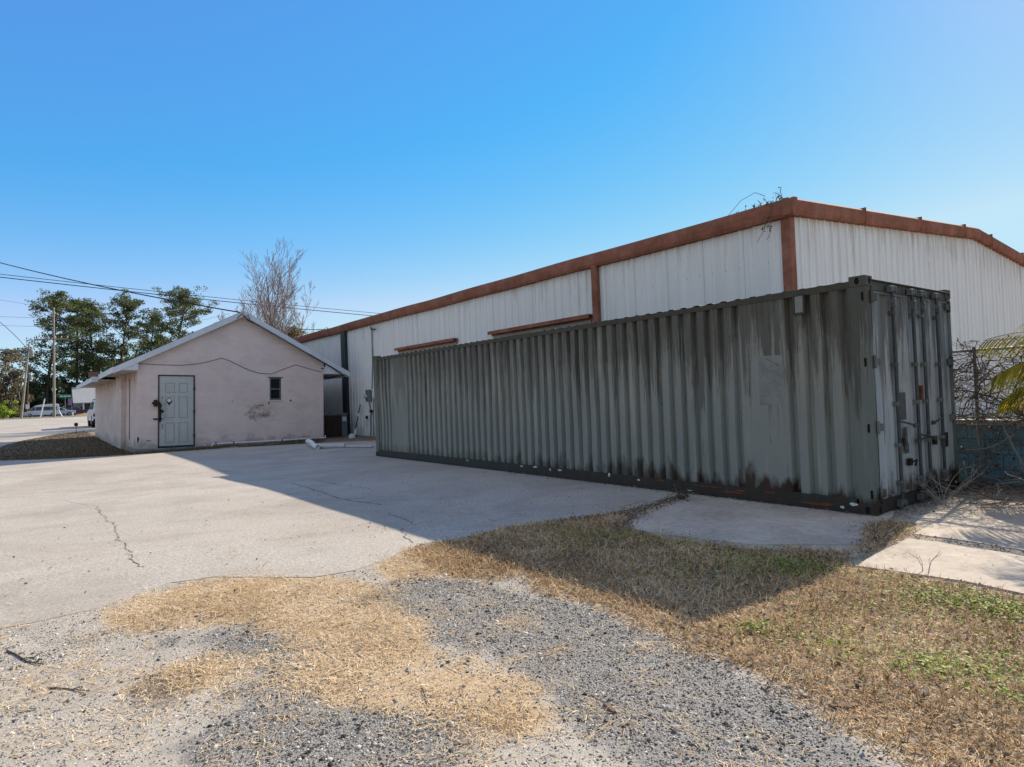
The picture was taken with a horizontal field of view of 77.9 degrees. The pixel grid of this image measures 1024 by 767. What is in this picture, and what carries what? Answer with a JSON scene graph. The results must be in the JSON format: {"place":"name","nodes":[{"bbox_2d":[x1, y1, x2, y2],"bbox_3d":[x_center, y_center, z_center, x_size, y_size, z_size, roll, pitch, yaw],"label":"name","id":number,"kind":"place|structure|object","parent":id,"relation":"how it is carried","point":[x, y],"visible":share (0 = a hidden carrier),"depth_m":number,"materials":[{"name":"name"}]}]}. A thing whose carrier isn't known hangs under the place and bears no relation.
{"place":"outdoors","nodes":[
{"label":"outdoors","id":0,"kind":"place"},
{"bbox_2d":[0,431,133,460],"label":"lawn grass","id":1,"kind":"structure","parent":0,"point":[25,451],"depth_m":24.39,"materials":[{"name":"green plant"}]},
{"bbox_2d":[71,372,98,414],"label":"porch house","id":2,"kind":"structure","parent":0,"point":[85,396],"depth_m":119.03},
{"bbox_2d":[84,403,89,409],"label":"window","id":3,"kind":"structure","parent":2,"relation":"in","point":[87,405],"depth_m":119.42,"materials":[{"name":"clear glass"}]},
{"bbox_2d":[0,277,372,315],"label":"power line","id":4,"kind":"object","parent":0,"point":[167,295],"visible":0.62,"depth_m":64.73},
{"bbox_2d":[1,274,379,313],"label":"power line","id":5,"kind":"object","parent":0,"point":[168,292],"visible":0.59,"depth_m":64.72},
{"bbox_2d":[0,416,691,628],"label":"driveway","id":6,"kind":"structure","parent":0,"point":[132,504],"depth_m":8.46,"materials":[{"name":"concrete"}]},
{"bbox_2d":[87,399,94,426],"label":"parked suv","id":7,"kind":"object","parent":6,"relation":"on","point":[91,417],"visible":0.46,"depth_m":42.50,"materials":[{"name":"white paint"}]},
{"bbox_2d":[305,439,373,448],"bbox_3d":[-5.769,1.911,19.877,3.253,0.243,0.889,-3,-1,37],"label":"ground pipe","id":8,"kind":"object","parent":6,"relation":"on","point":[318,446],"visible":1,"depth_m":19.68,"materials":[{"name":"white plastic"}]},
{"bbox_2d":[0,415,1023,766],"bbox_3d":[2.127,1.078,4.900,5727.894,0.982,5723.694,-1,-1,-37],"label":"ground","id":9,"kind":"structure","parent":0,"point":[172,747],"depth_m":3.25,"materials":[{"name":"grey gravel"}]},
{"bbox_2d":[0,399,18,418],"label":"shrub","id":10,"kind":"object","parent":9,"relation":"on","point":[6,413],"visible":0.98,"depth_m":92.61,"materials":[{"name":"green plant"}]},
{"bbox_2d":[0,403,20,417],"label":"shrub","id":11,"kind":"object","parent":9,"relation":"on","point":[18,411],"visible":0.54,"depth_m":96.56,"materials":[{"name":"green plant"}]},
{"bbox_2d":[0,347,33,417],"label":"oak tree","id":12,"kind":"object","parent":9,"relation":"on","point":[15,376],"visible":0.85,"depth_m":112.69,"materials":[{"name":"green plant"}]},
{"bbox_2d":[6,649,43,664],"bbox_3d":[-2.897,1.636,3.817,0.423,0.022,0.108,-3,-1,32],"label":"stick","id":13,"kind":"object","parent":9,"relation":"on","point":[19,656],"visible":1,"depth_m":3.78,"materials":[{"name":"wood"}]},
{"bbox_2d":[20,345,34,417],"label":"utility pole","id":14,"kind":"object","parent":9,"relation":"on","point":[30,353],"visible":0.95,"depth_m":88.03,"materials":[{"name":"grey wood"}]},
{"bbox_2d":[0,337,144,351],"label":"power line","id":15,"kind":"object","parent":14,"relation":"attached to","point":[79,346],"visible":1,"depth_m":89.41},
{"bbox_2d":[25,365,31,416],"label":"utility pole","id":16,"kind":"object","parent":9,"relation":"on","point":[29,376],"visible":0.94,"depth_m":113.52,"materials":[{"name":"wood"}]},
{"bbox_2d":[0,373,69,406],"bbox_3d":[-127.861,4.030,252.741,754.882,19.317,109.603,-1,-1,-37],"label":"distant woods","id":17,"kind":"object","parent":9,"relation":"on","point":[37,376],"depth_m":188.12,"materials":[{"name":"green plant"}]},
{"bbox_2d":[16,382,58,416],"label":"leafy tree","id":18,"kind":"object","parent":9,"relation":"on","point":[36,401],"visible":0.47,"depth_m":122.26,"materials":[{"name":"green plant"}]},
{"bbox_2d":[23,404,59,416],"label":"van","id":19,"kind":"object","parent":9,"relation":"on","point":[47,409],"visible":0.73,"depth_m":99.80,"materials":[{"name":"white paint"}]},
{"bbox_2d":[2,416,81,419],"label":"kerb","id":20,"kind":"structure","parent":9,"relation":"on","point":[34,418],"depth_m":72.61,"materials":[{"name":"white concrete"}]},
{"bbox_2d":[23,403,61,416],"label":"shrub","id":21,"kind":"object","parent":9,"relation":"on","point":[38,415],"visible":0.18,"depth_m":115.29,"materials":[{"name":"green plant"}]},
{"bbox_2d":[34,307,67,416],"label":"utility pole","id":22,"kind":"object","parent":9,"relation":"on","point":[54,388],"visible":0.99,"depth_m":86.79,"materials":[{"name":"brown wood"}]},
{"bbox_2d":[78,314,225,337],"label":"power line","id":23,"kind":"object","parent":22,"relation":"attached to","point":[145,330],"visible":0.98,"depth_m":92.16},
{"bbox_2d":[16,289,93,415],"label":"pine tree","id":24,"kind":"object","parent":9,"relation":"on","point":[55,301],"visible":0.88,"depth_m":124.06,"materials":[{"name":"green plant"}]},
{"bbox_2d":[37,378,75,414],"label":"leafy tree","id":25,"kind":"object","parent":9,"relation":"on","point":[69,385],"visible":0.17,"depth_m":131.18,"materials":[{"name":"green plant"}]},
{"bbox_2d":[47,407,75,415],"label":"parked car","id":26,"kind":"object","parent":9,"relation":"on","point":[65,411],"visible":0.49,"depth_m":106.80,"materials":[{"name":"blue paint"}]},
{"bbox_2d":[59,394,71,397],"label":"street sign","id":27,"kind":"object","parent":9,"relation":"on","point":[66,396],"visible":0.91,"depth_m":92.45,"materials":[{"name":"metal"}]},
{"bbox_2d":[48,686,90,690],"bbox_3d":[-2.336,1.614,3.352,0.289,0.014,0.041,-2,-1,12],"label":"stick","id":28,"kind":"object","parent":9,"relation":"on","point":[67,688],"visible":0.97,"depth_m":3.34,"materials":[{"name":"brown wood"}]},
{"bbox_2d":[51,297,92,386],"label":"pine tree","id":29,"kind":"object","parent":9,"relation":"on","point":[78,361],"visible":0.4,"depth_m":133.42,"materials":[{"name":"green plant"}]},
{"bbox_2d":[58,363,91,407],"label":"leafy tree","id":30,"kind":"object","parent":9,"relation":"on","point":[83,378],"visible":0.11,"depth_m":139.74,"materials":[{"name":"green plant"}]},
{"bbox_2d":[63,407,88,415],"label":"parked car","id":31,"kind":"object","parent":9,"relation":"on","point":[78,410],"visible":0.49,"depth_m":111.93,"materials":[{"name":"red paint"}]},
{"bbox_2d":[71,299,113,372],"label":"pine tree","id":32,"kind":"object","parent":9,"relation":"on","point":[93,327],"visible":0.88,"depth_m":130.67,"materials":[{"name":"green plant"}]},
{"bbox_2d":[85,347,117,377],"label":"leafy tree","id":33,"kind":"object","parent":9,"relation":"on","point":[104,354],"visible":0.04,"depth_m":146.81,"materials":[{"name":"green plant"}]},
{"bbox_2d":[95,288,151,369],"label":"pine tree","id":34,"kind":"object","parent":9,"relation":"on","point":[128,306],"visible":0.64,"depth_m":139.13,"materials":[{"name":"green plant"}]},
{"bbox_2d":[117,347,141,362],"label":"leafy tree","id":35,"kind":"object","parent":9,"relation":"on","point":[125,357],"visible":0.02,"depth_m":153.09,"materials":[{"name":"green plant"}]},
{"bbox_2d":[131,310,168,357],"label":"pine tree","id":36,"kind":"object","parent":9,"relation":"on","point":[156,341],"visible":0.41,"depth_m":151.14,"materials":[{"name":"green plant"}]},
{"bbox_2d":[139,285,219,349],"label":"pine tree","id":37,"kind":"object","parent":9,"relation":"on","point":[175,307],"visible":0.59,"depth_m":140.84,"materials":[{"name":"green plant"}]},
{"bbox_2d":[76,311,349,452],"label":"block building","id":38,"kind":"structure","parent":9,"relation":"on","point":[245,378],"depth_m":23.20,"materials":[{"name":"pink paint"}]},
{"bbox_2d":[0,262,243,312],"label":"power line","id":39,"kind":"object","parent":38,"relation":"attached to","point":[126,291],"visible":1,"depth_m":26.99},
{"bbox_2d":[129,378,129,439],"bbox_3d":[-13.774,0.918,22.842,0.062,2.200,0.200,1,-3,-37],"label":"narrow window","id":40,"kind":"structure","parent":38,"relation":"in","point":[129,378],"depth_m":22.78,"materials":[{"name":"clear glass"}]},
{"bbox_2d":[152,399,161,413],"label":"lock boxes","id":41,"kind":"object","parent":38,"relation":"hanging from","point":[155,403],"visible":1,"depth_m":21.50,"materials":[{"name":"black metal"}]},
{"bbox_2d":[153,375,194,447],"bbox_3d":[-11.697,0.948,21.938,1.300,2.490,0.217,1,-3,-37],"label":"door","id":42,"kind":"structure","parent":38,"relation":"in","point":[176,393],"depth_m":21.97,"materials":[{"name":"white paint"}]},
{"bbox_2d":[268,377,282,400],"bbox_3d":[-9.003,0.210,24.066,0.570,0.915,0.130,1,-3,-37],"label":"window","id":43,"kind":"structure","parent":38,"relation":"in","point":[275,382],"depth_m":24.09,"materials":[{"name":"black glass"}]},
{"bbox_2d":[136,437,324,453],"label":"verge grass","id":44,"kind":"structure","parent":9,"relation":"on","point":[317,440],"depth_m":22.23,"materials":[{"name":"brown plant"}]},
{"bbox_2d":[219,236,320,336],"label":"bare tree","id":45,"kind":"object","parent":9,"relation":"on","point":[266,313],"visible":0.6,"depth_m":46.39,"materials":[{"name":"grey plant"}]},
{"bbox_2d":[284,325,304,338],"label":"leafy tree","id":46,"kind":"object","parent":9,"relation":"on","point":[294,330],"visible":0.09,"depth_m":94.27,"materials":[{"name":"green plant"}]},
{"bbox_2d":[324,413,347,437],"bbox_3d":[-7.459,1.725,26.208,1.036,0.968,0.932,-1,-1,-37],"label":"equipment cabinet","id":47,"kind":"object","parent":9,"relation":"on","point":[335,424],"visible":0.78,"depth_m":25.85,"materials":[{"name":"metal"}]},
{"bbox_2d":[348,433,355,438],"bbox_3d":[-6.209,2.036,24.564,0.300,0.190,0.292,-1,-1,-37],"label":"bucket","id":48,"kind":"object","parent":9,"relation":"on","point":[352,436],"visible":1,"depth_m":24.46,"materials":[{"name":"plastic"}]},
{"bbox_2d":[354,405,360,436],"bbox_3d":[-6.333,1.510,25.835,0.163,1.295,0.611,-3,-1,31],"label":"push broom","id":49,"kind":"object","parent":9,"relation":"on","point":[357,421],"visible":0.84,"depth_m":25.88,"materials":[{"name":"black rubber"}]},
{"bbox_2d":[0,481,1023,766],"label":"straw grass","id":50,"kind":"structure","parent":9,"relation":"on","point":[332,641],"depth_m":3.56,"materials":[{"name":"beige plant"}]},
{"bbox_2d":[2,436,1023,766],"bbox_3d":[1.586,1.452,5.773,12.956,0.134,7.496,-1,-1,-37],"label":"dead grass","id":51,"kind":"structure","parent":9,"relation":"on","point":[844,601],"depth_m":3.96,"materials":[{"name":"brown plant"}]},
{"bbox_2d":[829,702,857,708],"bbox_3d":[1.467,1.422,2.798,0.135,0.014,0.038,1,2,-3],"label":"wood scrap","id":52,"kind":"object","parent":51,"relation":"on","point":[837,705],"visible":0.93,"depth_m":2.79,"materials":[{"name":"brown wood"}]},
{"bbox_2d":[603,702,615,712],"bbox_3d":[0.443,1.471,2.872,0.025,0.010,0.103,1,-5,-16],"label":"wood scrap","id":53,"kind":"object","parent":9,"relation":"on","point":[610,708],"visible":1,"depth_m":2.86,"materials":[{"name":"brown wood"}]},
{"bbox_2d":[293,196,1023,436],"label":"warehouse","id":54,"kind":"structure","parent":9,"relation":"on","point":[978,273],"depth_m":15.53,"materials":[{"name":"white metal"}]},
{"bbox_2d":[283,328,375,329],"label":"power line","id":55,"kind":"object","parent":54,"relation":"attached to","point":[318,329],"visible":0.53,"depth_m":41.85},
{"bbox_2d":[399,342,456,353],"bbox_3d":[-2.923,0.353,21.826,0.023,3.198,3.940,-1,-1,-37],"label":"roll up door","id":56,"kind":"structure","parent":54,"relation":"in","point":[450,344],"depth_m":21.62,"materials":[{"name":"grey metal"}]},
{"bbox_2d":[493,320,591,338],"bbox_3d":[0.756,0.123,17.022,0.023,3.198,4.070,-1,-1,-37],"label":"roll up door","id":57,"kind":"structure","parent":54,"relation":"in","point":[588,321],"depth_m":16.78,"materials":[{"name":"metal"}]},
{"bbox_2d":[729,187,784,242],"bbox_3d":[4.627,-3.094,11.834,0.628,1.011,1.205,-2,-1,-9],"label":"roof vine","id":58,"kind":"object","parent":54,"relation":"on","point":[767,203],"visible":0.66,"depth_m":11.58,"materials":[{"name":"green plant"}]},
{"bbox_2d":[373,274,959,515],"bbox_3d":[1.118,0.329,12.299,2.472,2.590,12.282,-1,-1,-37],"label":"shipping container","id":59,"kind":"object","parent":9,"relation":"on","point":[840,396],"visible":0.98,"depth_m":8.25,"materials":[{"name":"metal"}]},
{"bbox_2d":[870,285,937,506],"bbox_3d":[4.481,0.130,7.245,1.453,2.465,0.161,-1,-1,-37],"label":"door","id":60,"kind":"structure","parent":59,"relation":"in","point":[895,364],"depth_m":7.11,"materials":[{"name":"paint"}]},
{"bbox_2d":[914,290,958,496],"bbox_3d":[5.158,0.113,7.764,1.373,2.465,0.161,-1,-1,-37],"label":"door","id":61,"kind":"structure","parent":59,"relation":"in","point":[936,416],"depth_m":7.83,"materials":[{"name":"paint"}]},
{"bbox_2d":[660,483,693,500],"bbox_3d":[2.206,1.418,8.224,0.491,0.234,0.352,-1,-1,-37],"label":"green weed","id":62,"kind":"object","parent":9,"relation":"on","point":[678,495],"visible":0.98,"depth_m":8.25,"materials":[{"name":"green plant"}]},
{"bbox_2d":[625,494,893,545],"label":"concrete slab","id":63,"kind":"structure","parent":9,"relation":"on","point":[694,511],"depth_m":6.66,"materials":[{"name":"grey concrete"}]},
{"bbox_2d":[501,522,1023,707],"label":"green weeds","id":64,"kind":"object","parent":9,"relation":"on","point":[984,601],"visible":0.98,"depth_m":3.77,"materials":[{"name":"green plant"}]},
{"bbox_2d":[798,688,807,696],"bbox_3d":[1.345,1.431,2.930,0.025,0.008,0.082,0,-4,7],"label":"wood scrap","id":65,"kind":"object","parent":9,"relation":"on","point":[803,694],"visible":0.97,"depth_m":2.91,"materials":[{"name":"beige wood"}]},
{"bbox_2d":[864,519,903,540],"bbox_3d":[3.369,1.336,5.756,0.280,0.176,0.277,-2,-1,-28],"label":"thin weed","id":66,"kind":"object","parent":9,"relation":"on","point":[874,528],"visible":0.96,"depth_m":5.76,"materials":[{"name":"brown plant"}]},
{"bbox_2d":[856,538,1023,594],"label":"concrete slab","id":67,"kind":"structure","parent":9,"relation":"on","point":[1009,571],"depth_m":4.92,"materials":[{"name":"grey concrete"}]},
{"bbox_2d":[912,463,987,504],"bbox_3d":[4.921,1.136,7.211,0.983,0.506,0.659,-3,-1,17],"label":"dry weed","id":68,"kind":"object","parent":9,"relation":"on","point":[939,500],"visible":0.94,"depth_m":7.27,"materials":[{"name":"brown plant"}]},
{"bbox_2d":[914,495,1023,550],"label":"concrete slab","id":69,"kind":"structure","parent":9,"relation":"on","point":[955,528],"depth_m":6.18,"materials":[{"name":"grey concrete"}]},
{"bbox_2d":[925,459,1023,511],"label":"brush heap","id":70,"kind":"object","parent":9,"relation":"on","point":[1001,491],"visible":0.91,"depth_m":7.40,"materials":[{"name":"brown plant"}]},
{"bbox_2d":[953,435,1019,491],"bbox_3d":[5.840,1.010,7.923,0.581,0.708,0.709,-2,-1,12],"label":"brown weed","id":71,"kind":"object","parent":9,"relation":"on","point":[988,465],"visible":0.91,"depth_m":7.92,"materials":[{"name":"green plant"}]},
{"bbox_2d":[952,345,1023,485],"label":"chain link fence","id":72,"kind":"object","parent":9,"relation":"on","point":[975,405],"visible":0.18,"depth_m":8.40,"materials":[{"name":"grey metal"}]},
{"bbox_2d":[952,335,1023,488],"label":"vine","id":73,"kind":"object","parent":72,"relation":"attached to","point":[987,397],"visible":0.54,"depth_m":8.30,"materials":[{"name":"brown plant"}]},
{"bbox_2d":[956,419,1023,486],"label":"block wall","id":74,"kind":"structure","parent":9,"relation":"on","point":[993,448],"depth_m":8.48,"materials":[{"name":"blue paint"}]},
{"bbox_2d":[976,324,1023,418],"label":"palm","id":75,"kind":"object","parent":9,"relation":"on","point":[1015,395],"visible":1,"depth_m":7.48,"materials":[{"name":"green plant"}]},
{"bbox_2d":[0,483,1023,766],"bbox_3d":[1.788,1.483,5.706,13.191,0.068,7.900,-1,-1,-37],"label":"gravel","id":76,"kind":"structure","parent":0,"point":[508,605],"depth_m":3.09,"materials":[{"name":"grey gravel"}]},
{"bbox_2d":[0,0,1023,406],"label":"sky","id":77,"kind":"structure","parent":0,"point":[417,151],"materials":[{"name":"blue"}]},
{"bbox_2d":[909,551,941,571],"bbox_3d":[3.092,1.329,4.736,0.205,0.173,0.068,-3,-1,38],"label":"grass stalk","id":78,"kind":"object","parent":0,"point":[929,559],"depth_m":4.70,"materials":[{"name":"brown plant"}]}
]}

